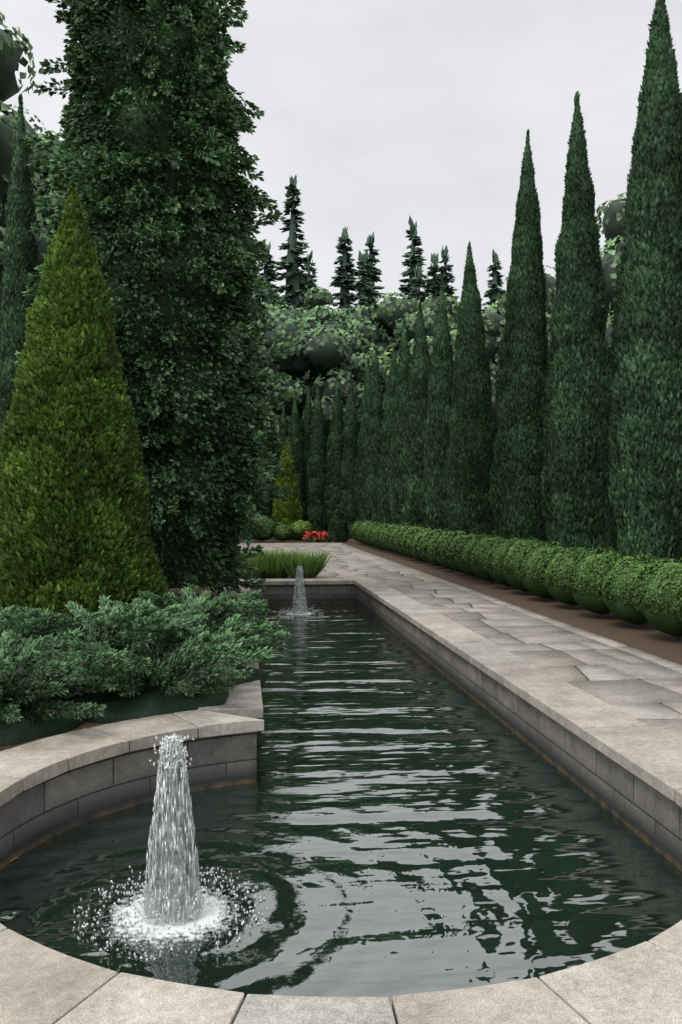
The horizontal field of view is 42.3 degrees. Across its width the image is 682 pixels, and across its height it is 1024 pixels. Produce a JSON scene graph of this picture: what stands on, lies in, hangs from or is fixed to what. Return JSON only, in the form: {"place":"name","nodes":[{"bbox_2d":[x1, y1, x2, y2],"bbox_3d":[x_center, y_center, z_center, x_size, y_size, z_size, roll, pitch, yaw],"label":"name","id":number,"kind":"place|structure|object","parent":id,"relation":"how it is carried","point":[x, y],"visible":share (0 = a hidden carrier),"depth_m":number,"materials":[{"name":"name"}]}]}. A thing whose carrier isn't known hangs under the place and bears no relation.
{"place":"outdoors","nodes":[
{"label":"outdoors","id":0,"kind":"place"},
{"bbox_2d":[237,543,440,579],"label":"plaza paving","id":1,"kind":"structure","parent":0,"point":[364,562],"depth_m":26.35,"materials":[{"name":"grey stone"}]},
{"bbox_2d":[238,548,273,578],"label":"grass tuft","id":2,"kind":"object","parent":1,"relation":"on","point":[261,566],"visible":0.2,"depth_m":20.50,"materials":[{"name":"green plant"}]},
{"bbox_2d":[241,547,281,576],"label":"grass tuft","id":3,"kind":"object","parent":1,"relation":"on","point":[274,552],"visible":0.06,"depth_m":21.37,"materials":[{"name":"green plant"}]},
{"bbox_2d":[245,548,302,578],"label":"grass tuft","id":4,"kind":"object","parent":1,"relation":"on","point":[273,569],"visible":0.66,"depth_m":20.69,"materials":[{"name":"green plant"}]},
{"bbox_2d":[273,548,332,577],"bbox_3d":[-0.923,1.202,20.894,1.495,0.741,1.488,0,0,-6],"label":"grass tuft","id":5,"kind":"object","parent":1,"relation":"on","point":[313,566],"visible":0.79,"depth_m":20.57,"materials":[{"name":"green plant"}]},
{"bbox_2d":[0,602,681,1005],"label":"water surface","id":6,"kind":"object","parent":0,"point":[400,818],"visible":0.84,"depth_m":5.37,"materials":[{"name":"green liquid"}]},
{"bbox_2d":[0,0,681,310],"label":"sky","id":7,"kind":"structure","parent":0,"point":[383,113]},
{"bbox_2d":[219,529,662,658],"bbox_3d":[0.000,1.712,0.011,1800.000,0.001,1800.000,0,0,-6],"label":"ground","id":8,"kind":"structure","parent":0,"point":[454,583],"depth_m":33.63,"materials":[{"name":"brown soil"}]},
{"bbox_2d":[0,12,43,313],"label":"tree","id":9,"kind":"object","parent":8,"relation":"on","point":[11,51],"visible":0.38,"depth_m":21.17,"materials":[{"name":"green plant"}]},
{"bbox_2d":[0,104,48,138],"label":"tree","id":10,"kind":"object","parent":8,"relation":"on","point":[6,118],"depth_m":43.95,"materials":[{"name":"green plant"}]},
{"bbox_2d":[0,127,68,323],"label":"tree","id":11,"kind":"object","parent":8,"relation":"on","point":[45,212],"visible":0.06,"depth_m":36.37,"materials":[{"name":"green plant"}]},
{"bbox_2d":[0,586,223,750],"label":"mulch bed","id":12,"kind":"object","parent":8,"relation":"on","point":[198,591],"depth_m":16.18,"materials":[{"name":"brown soil"}]},
{"bbox_2d":[0,94,39,519],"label":"cypress","id":13,"kind":"object","parent":12,"relation":"on","point":[21,250],"visible":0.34,"depth_m":17.10,"materials":[{"name":"green plant"}]},
{"bbox_2d":[0,605,105,669],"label":"juniper","id":14,"kind":"object","parent":12,"relation":"on","point":[33,612],"visible":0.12,"depth_m":8.23,"materials":[{"name":"green plant"}]},
{"bbox_2d":[0,628,151,746],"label":"juniper","id":15,"kind":"object","parent":12,"relation":"on","point":[35,705],"visible":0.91,"depth_m":6.61,"materials":[{"name":"green plant"}]},
{"bbox_2d":[0,186,168,630],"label":"thuja cone","id":16,"kind":"object","parent":12,"relation":"on","point":[75,522],"visible":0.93,"depth_m":11.06,"materials":[{"name":"green plant"}]},
{"bbox_2d":[0,595,218,662],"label":"juniper","id":17,"kind":"object","parent":12,"relation":"on","point":[111,636],"visible":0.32,"depth_m":8.18,"materials":[{"name":"green plant"}]},
{"bbox_2d":[20,617,275,723],"bbox_3d":[-1.726,1.451,7.669,2.285,0.872,2.356,0,0,-6],"label":"juniper","id":18,"kind":"object","parent":12,"relation":"on","point":[192,675],"visible":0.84,"depth_m":7.22,"materials":[{"name":"green plant"}]},
{"bbox_2d":[14,0,298,615],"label":"tree","id":19,"kind":"object","parent":12,"relation":"on","point":[144,158],"visible":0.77,"depth_m":14.71,"materials":[{"name":"green plant"}]},
{"bbox_2d":[102,591,268,635],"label":"juniper","id":20,"kind":"object","parent":12,"relation":"on","point":[222,608],"visible":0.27,"depth_m":9.37,"materials":[{"name":"green plant"}]},
{"bbox_2d":[135,586,268,621],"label":"juniper","id":21,"kind":"object","parent":12,"relation":"on","point":[162,602],"visible":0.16,"depth_m":10.82,"materials":[{"name":"green plant"}]},
{"bbox_2d":[113,613,291,688],"bbox_3d":[-1.317,1.437,8.486,1.724,0.882,1.746,0,0,-6],"label":"juniper","id":22,"kind":"object","parent":12,"relation":"on","point":[158,635],"visible":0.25,"depth_m":8.31,"materials":[{"name":"green plant"}]},
{"bbox_2d":[242,302,276,468],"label":"broadleaf","id":23,"kind":"object","parent":8,"relation":"on","point":[263,321],"visible":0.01,"depth_m":73.33,"materials":[{"name":"green plant"}]},
{"bbox_2d":[248,242,281,465],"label":"spruce","id":24,"kind":"object","parent":8,"relation":"on","point":[268,274],"visible":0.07,"depth_m":87.32,"materials":[{"name":"green plant"}]},
{"bbox_2d":[222,536,340,542],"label":"mulch bed","id":25,"kind":"object","parent":8,"relation":"on","point":[272,540],"visible":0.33,"depth_m":43.07,"materials":[{"name":"brown soil"}]},
{"bbox_2d":[246,514,277,541],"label":"shrub","id":26,"kind":"object","parent":25,"relation":"on","point":[262,520],"visible":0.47,"depth_m":42.01,"materials":[{"name":"green plant"}]},
{"bbox_2d":[256,431,272,517],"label":"cypress","id":27,"kind":"object","parent":25,"relation":"on","point":[267,511],"visible":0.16,"depth_m":45.87,"materials":[{"name":"green plant"}]},
{"bbox_2d":[272,404,288,508],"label":"cypress","id":28,"kind":"object","parent":25,"relation":"on","point":[283,428],"visible":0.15,"depth_m":48.66,"materials":[{"name":"green plant"}]},
{"bbox_2d":[273,524,293,541],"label":"shrub","id":29,"kind":"object","parent":25,"relation":"on","point":[284,532],"visible":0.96,"depth_m":42.01,"materials":[{"name":"green plant"}]},
{"bbox_2d":[271,440,302,539],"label":"golden thuja","id":30,"kind":"object","parent":25,"relation":"on","point":[289,512],"visible":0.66,"depth_m":44.56,"materials":[{"name":"green plant"}]},
{"bbox_2d":[287,396,306,520],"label":"cypress","id":31,"kind":"object","parent":25,"relation":"on","point":[295,431],"visible":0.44,"depth_m":47.88,"materials":[{"name":"green plant"}]},
{"bbox_2d":[291,520,313,540],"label":"shrub","id":32,"kind":"object","parent":25,"relation":"on","point":[300,528],"visible":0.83,"depth_m":43.63,"materials":[{"name":"green plant"}]},
{"bbox_2d":[301,387,312,520],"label":"cypress","id":33,"kind":"object","parent":25,"relation":"on","point":[306,433],"visible":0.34,"depth_m":48.46,"materials":[{"name":"green plant"}]},
{"bbox_2d":[302,531,325,541],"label":"red flowers","id":34,"kind":"object","parent":25,"relation":"on","point":[310,537],"visible":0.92,"depth_m":42.24,"materials":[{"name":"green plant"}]},
{"bbox_2d":[306,383,327,532],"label":"cypress","id":35,"kind":"object","parent":25,"relation":"on","point":[316,481],"visible":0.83,"depth_m":47.56,"materials":[{"name":"green plant"}]},
{"bbox_2d":[318,531,328,541],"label":"red flowers","id":36,"kind":"object","parent":25,"relation":"on","point":[323,535],"visible":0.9,"depth_m":42.09,"materials":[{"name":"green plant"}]},
{"bbox_2d":[326,504,349,542],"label":"dark shrub","id":37,"kind":"object","parent":25,"relation":"on","point":[337,531],"visible":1,"depth_m":41.86,"materials":[{"name":"green plant"}]},
{"bbox_2d":[274,175,313,311],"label":"spruce","id":38,"kind":"object","parent":8,"relation":"on","point":[293,275],"visible":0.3,"depth_m":89.46,"materials":[{"name":"green plant"}]},
{"bbox_2d":[249,305,346,423],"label":"broadleaf","id":39,"kind":"object","parent":8,"relation":"on","point":[295,312],"visible":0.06,"depth_m":67.31,"materials":[{"name":"green plant"}]},
{"bbox_2d":[300,251,318,310],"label":"spruce","id":40,"kind":"object","parent":8,"relation":"on","point":[311,281],"visible":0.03,"depth_m":103.91,"materials":[{"name":"green plant"}]},
{"bbox_2d":[256,313,381,457],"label":"broadleaf","id":41,"kind":"object","parent":8,"relation":"on","point":[320,353],"visible":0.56,"depth_m":59.81,"materials":[{"name":"green plant"}]},
{"bbox_2d":[303,286,352,332],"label":"broadleaf","id":42,"kind":"object","parent":8,"relation":"on","point":[319,300],"visible":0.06,"depth_m":69.01,"materials":[{"name":"green plant"}]},
{"bbox_2d":[0,578,681,1023],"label":"coping stones","id":43,"kind":"object","parent":8,"relation":"on","point":[632,984],"visible":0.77,"depth_m":3.13,"materials":[{"name":"grey stone"}]},
{"bbox_2d":[328,226,357,311],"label":"spruce","id":44,"kind":"object","parent":8,"relation":"on","point":[344,281],"visible":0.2,"depth_m":92.15,"materials":[{"name":"green plant"}]},
{"bbox_2d":[310,305,391,440],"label":"broadleaf","id":45,"kind":"object","parent":8,"relation":"on","point":[360,324],"visible":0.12,"depth_m":62.95,"materials":[{"name":"green plant"}]},
{"bbox_2d":[348,249,378,311],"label":"spruce","id":46,"kind":"object","parent":8,"relation":"on","point":[363,296],"visible":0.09,"depth_m":90.37,"materials":[{"name":"green plant"}]},
{"bbox_2d":[358,232,386,311],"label":"spruce","id":47,"kind":"object","parent":8,"relation":"on","point":[371,260],"visible":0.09,"depth_m":95.50,"materials":[{"name":"green plant"}]},
{"bbox_2d":[365,292,428,401],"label":"broadleaf","id":48,"kind":"object","parent":8,"relation":"on","point":[390,310],"visible":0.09,"depth_m":63.26,"materials":[{"name":"green plant"}]},
{"bbox_2d":[399,216,429,301],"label":"spruce","id":49,"kind":"object","parent":8,"relation":"on","point":[414,256],"visible":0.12,"depth_m":91.01,"materials":[{"name":"green plant"}]},
{"bbox_2d":[408,262,427,301],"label":"fir","id":50,"kind":"object","parent":8,"relation":"on","point":[418,280],"visible":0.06,"depth_m":78.87,"materials":[{"name":"green plant"}]},
{"bbox_2d":[382,293,458,413],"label":"broadleaf","id":51,"kind":"object","parent":8,"relation":"on","point":[429,310],"visible":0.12,"depth_m":61.20,"materials":[{"name":"green plant"}]},
{"bbox_2d":[421,252,446,299],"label":"spruce","id":52,"kind":"object","parent":8,"relation":"on","point":[432,286],"visible":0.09,"depth_m":91.30,"materials":[{"name":"green plant"}]},
{"bbox_2d":[437,245,458,306],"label":"spruce","id":53,"kind":"object","parent":8,"relation":"on","point":[444,269],"visible":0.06,"depth_m":97.50,"materials":[{"name":"green plant"}]},
{"bbox_2d":[481,249,506,312],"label":"spruce","id":54,"kind":"object","parent":8,"relation":"on","point":[495,282],"visible":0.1,"depth_m":94.11,"materials":[{"name":"green plant"}]},
{"bbox_2d":[484,295,504,314],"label":"broadleaf","id":55,"kind":"object","parent":8,"relation":"on","point":[501,301],"depth_m":64.33,"materials":[{"name":"green plant"}]},
{"bbox_2d":[327,532,681,664],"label":"mulch bed","id":56,"kind":"object","parent":8,"relation":"on","point":[648,637],"depth_m":14.19,"materials":[{"name":"brown soil"}]},
{"bbox_2d":[323,376,344,529],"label":"cypress","id":57,"kind":"object","parent":56,"relation":"on","point":[332,489],"visible":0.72,"depth_m":47.27,"materials":[{"name":"green plant"}]},
{"bbox_2d":[339,373,358,538],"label":"cypress","id":58,"kind":"object","parent":56,"relation":"on","point":[349,467],"visible":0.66,"depth_m":46.72,"materials":[{"name":"green plant"}]},
{"bbox_2d":[349,520,364,540],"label":"boxwood","id":59,"kind":"object","parent":56,"relation":"on","point":[351,528],"visible":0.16,"depth_m":40.89,"materials":[{"name":"green plant"}]},
{"bbox_2d":[351,520,367,543],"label":"boxwood","id":60,"kind":"object","parent":56,"relation":"on","point":[357,523],"visible":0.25,"depth_m":39.59,"materials":[{"name":"green plant"}]},
{"bbox_2d":[353,358,371,520],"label":"cypress","id":61,"kind":"object","parent":56,"relation":"on","point":[364,418],"visible":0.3,"depth_m":43.80,"materials":[{"name":"green plant"}]},
{"bbox_2d":[355,520,373,545],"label":"boxwood","id":62,"kind":"object","parent":56,"relation":"on","point":[359,527],"visible":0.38,"depth_m":38.40,"materials":[{"name":"green plant"}]},
{"bbox_2d":[360,521,376,546],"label":"boxwood","id":63,"kind":"object","parent":56,"relation":"on","point":[362,531],"visible":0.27,"depth_m":37.23,"materials":[{"name":"green plant"}]},
{"bbox_2d":[360,347,383,521],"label":"cypress","id":64,"kind":"object","parent":56,"relation":"on","point":[370,468],"visible":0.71,"depth_m":40.97,"materials":[{"name":"green plant"}]},
{"bbox_2d":[363,522,381,545],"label":"boxwood","id":65,"kind":"object","parent":56,"relation":"on","point":[367,529],"visible":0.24,"depth_m":36.12,"materials":[{"name":"green plant"}]},
{"bbox_2d":[366,523,384,548],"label":"boxwood","id":66,"kind":"object","parent":56,"relation":"on","point":[369,532],"visible":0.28,"depth_m":34.92,"materials":[{"name":"green plant"}]},
{"bbox_2d":[370,522,390,550],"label":"boxwood","id":67,"kind":"object","parent":56,"relation":"on","point":[373,535],"visible":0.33,"depth_m":33.70,"materials":[{"name":"green plant"}]},
{"bbox_2d":[376,524,395,551],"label":"boxwood","id":68,"kind":"object","parent":56,"relation":"on","point":[379,536],"visible":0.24,"depth_m":32.62,"materials":[{"name":"green plant"}]},
{"bbox_2d":[376,343,397,523],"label":"cypress","id":69,"kind":"object","parent":56,"relation":"on","point":[383,501],"visible":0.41,"depth_m":37.32,"materials":[{"name":"green plant"}]},
{"bbox_2d":[380,524,397,553],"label":"boxwood","id":70,"kind":"object","parent":56,"relation":"on","point":[384,535],"visible":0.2,"depth_m":31.40,"materials":[{"name":"green plant"}]},
{"bbox_2d":[386,523,411,555],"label":"boxwood","id":71,"kind":"object","parent":56,"relation":"on","point":[392,534],"visible":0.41,"depth_m":30.16,"materials":[{"name":"green plant"}]},
{"bbox_2d":[388,317,410,523],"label":"cypress","id":72,"kind":"object","parent":56,"relation":"on","point":[400,407],"visible":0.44,"depth_m":33.97,"materials":[{"name":"green plant"}]},
{"bbox_2d":[393,527,410,557],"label":"boxwood","id":73,"kind":"object","parent":56,"relation":"on","point":[397,537],"visible":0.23,"depth_m":28.94,"materials":[{"name":"green plant"}]},
{"bbox_2d":[398,524,425,560],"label":"boxwood","id":74,"kind":"object","parent":56,"relation":"on","point":[405,536],"visible":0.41,"depth_m":27.64,"materials":[{"name":"green plant"}]},
{"bbox_2d":[399,300,431,525],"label":"cypress","id":75,"kind":"object","parent":56,"relation":"on","point":[412,474],"visible":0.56,"depth_m":30.73,"materials":[{"name":"green plant"}]},
{"bbox_2d":[406,528,430,562],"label":"boxwood","id":76,"kind":"object","parent":56,"relation":"on","point":[413,538],"visible":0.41,"depth_m":26.49,"materials":[{"name":"green plant"}]},
{"bbox_2d":[414,529,436,565],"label":"boxwood","id":77,"kind":"object","parent":56,"relation":"on","point":[420,543],"visible":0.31,"depth_m":25.32,"materials":[{"name":"green plant"}]},
{"bbox_2d":[422,528,448,567],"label":"boxwood","id":78,"kind":"object","parent":56,"relation":"on","point":[430,539],"visible":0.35,"depth_m":24.12,"materials":[{"name":"green plant"}]},
{"bbox_2d":[419,282,453,529],"bbox_3d":[3.164,-2.832,27.697,1.425,8.826,1.403,0,0,-6],"label":"cypress","id":79,"kind":"object","parent":56,"relation":"on","point":[437,431],"visible":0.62,"depth_m":27.35,"materials":[{"name":"green plant"}]},
{"bbox_2d":[431,529,463,571],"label":"boxwood","id":80,"kind":"object","parent":56,"relation":"on","point":[440,542],"visible":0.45,"depth_m":22.85,"materials":[{"name":"green plant"}]},
{"bbox_2d":[441,530,476,574],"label":"boxwood","id":81,"kind":"object","parent":56,"relation":"on","point":[453,541],"visible":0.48,"depth_m":21.69,"materials":[{"name":"green plant"}]},
{"bbox_2d":[442,241,495,535],"bbox_3d":[3.561,-2.886,23.920,1.570,8.982,1.569,0,0,-6],"label":"cypress","id":82,"kind":"object","parent":56,"relation":"on","point":[469,461],"visible":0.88,"depth_m":23.53,"materials":[{"name":"green plant"}]},
{"bbox_2d":[453,533,486,578],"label":"boxwood","id":83,"kind":"object","parent":56,"relation":"on","point":[463,547],"visible":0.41,"depth_m":20.50,"materials":[{"name":"green plant"}]},
{"bbox_2d":[465,534,503,583],"bbox_3d":[3.349,1.044,19.492,1.204,1.134,1.133,0,0,-6],"label":"boxwood","id":84,"kind":"object","parent":56,"relation":"on","point":[477,551],"visible":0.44,"depth_m":19.25,"materials":[{"name":"green plant"}]},
{"bbox_2d":[482,537,518,588],"bbox_3d":[3.512,1.068,18.353,1.152,1.100,1.110,0,0,-6],"label":"boxwood","id":85,"kind":"object","parent":56,"relation":"on","point":[494,554],"visible":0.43,"depth_m":18.13,"materials":[{"name":"green plant"}]},
{"bbox_2d":[489,130,548,542],"bbox_3d":[4.211,-3.585,20.301,1.486,10.423,1.487,0,0,38],"label":"cypress","id":86,"kind":"object","parent":56,"relation":"on","point":[515,494],"visible":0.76,"depth_m":19.86,"materials":[{"name":"green plant"}]},
{"bbox_2d":[497,537,543,593],"bbox_3d":[3.644,1.054,17.116,1.215,1.144,1.185,0,0,-6],"label":"boxwood","id":87,"kind":"object","parent":56,"relation":"on","point":[511,555],"visible":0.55,"depth_m":16.90,"materials":[{"name":"green plant"}]},
{"bbox_2d":[516,541,563,600],"bbox_3d":[3.737,1.069,15.972,1.195,1.126,1.123,0,0,-6],"label":"boxwood","id":88,"kind":"object","parent":56,"relation":"on","point":[533,558],"visible":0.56,"depth_m":15.71,"materials":[{"name":"green plant"}]},
{"bbox_2d":[539,546,587,607],"bbox_3d":[3.898,1.093,14.789,1.130,1.093,1.118,0,0,-6],"label":"boxwood","id":89,"kind":"object","parent":56,"relation":"on","point":[557,565],"visible":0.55,"depth_m":14.56,"materials":[{"name":"green plant"}]},
{"bbox_2d":[540,91,613,550],"bbox_3d":[4.459,-3.123,16.486,1.397,9.546,1.434,0,0,-6],"label":"cypress","id":90,"kind":"object","parent":56,"relation":"on","point":[577,510],"visible":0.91,"depth_m":16.13,"materials":[{"name":"green plant"}]},
{"bbox_2d":[565,547,621,617],"bbox_3d":[4.023,1.091,13.563,1.196,1.113,1.118,0,0,-6],"label":"boxwood","id":91,"kind":"object","parent":56,"relation":"on","point":[585,572],"visible":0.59,"depth_m":13.30,"materials":[{"name":"green plant"}]},
{"bbox_2d":[609,75,643,553],"bbox_3d":[6.155,-3.723,18.375,1.531,10.724,1.634,0,0,-6],"label":"cypress","id":92,"kind":"object","parent":56,"relation":"on","point":[618,304],"visible":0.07,"depth_m":18.35,"materials":[{"name":"green plant"}]},
{"bbox_2d":[596,553,658,627],"bbox_3d":[4.179,1.113,12.452,1.124,1.082,1.118,0,0,-6],"label":"boxwood","id":93,"kind":"object","parent":56,"relation":"on","point":[617,584],"visible":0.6,"depth_m":12.20,"materials":[{"name":"green plant"}]},
{"bbox_2d":[607,0,681,562],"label":"cypress","id":94,"kind":"object","parent":56,"relation":"on","point":[645,473],"visible":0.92,"depth_m":12.98,"materials":[{"name":"green plant"}]},
{"bbox_2d":[634,557,681,639],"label":"boxwood","id":95,"kind":"object","parent":56,"relation":"on","point":[658,592],"visible":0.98,"depth_m":10.99,"materials":[{"name":"green plant"}]},
{"bbox_2d":[677,590,681,619],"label":"boxwood","id":96,"kind":"object","parent":56,"relation":"on","point":[680,604],"visible":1,"depth_m":10.21,"materials":[{"name":"green plant"}]},
{"bbox_2d":[452,265,556,435],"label":"tree","id":97,"kind":"object","parent":8,"relation":"on","point":[494,325],"visible":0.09,"depth_m":41.09,"materials":[{"name":"green plant"}]},
{"bbox_2d":[378,579,681,743],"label":"path paving","id":98,"kind":"structure","parent":8,"relation":"on","point":[614,681],"depth_m":10.21,"materials":[{"name":"grey stone"}]},
{"bbox_2d":[548,192,626,370],"bbox_3d":[12.553,-5.367,33.590,8.922,13.824,8.417,0,0,-6],"label":"tree","id":99,"kind":"object","parent":8,"relation":"on","point":[613,220],"visible":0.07,"depth_m":32.95,"materials":[{"name":"green plant"}]},
{"label":"pool floor","id":100,"kind":"structure","parent":0,"visible":0},
{"bbox_2d":[73,733,267,962],"bbox_3d":[-0.891,1.918,4.658,1.017,1.507,1.021,0,0,-6],"label":"fountain","id":101,"kind":"object","parent":100,"relation":"on","point":[171,761],"visible":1,"depth_m":4.61,"materials":[{"name":"liquid"}]},
{"bbox_2d":[274,566,323,615],"bbox_3d":[-0.836,1.832,17.744,1.004,1.519,0.979,0,0,-6],"label":"fountain","id":102,"kind":"object","parent":100,"relation":"on","point":[300,570],"visible":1,"depth_m":17.70,"materials":[{"name":"liquid"}]},
{"bbox_2d":[0,584,681,870],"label":"pool walls","id":103,"kind":"structure","parent":100,"relation":"on","point":[34,816],"depth_m":6.44,"materials":[{"name":"stone"}]}
]}

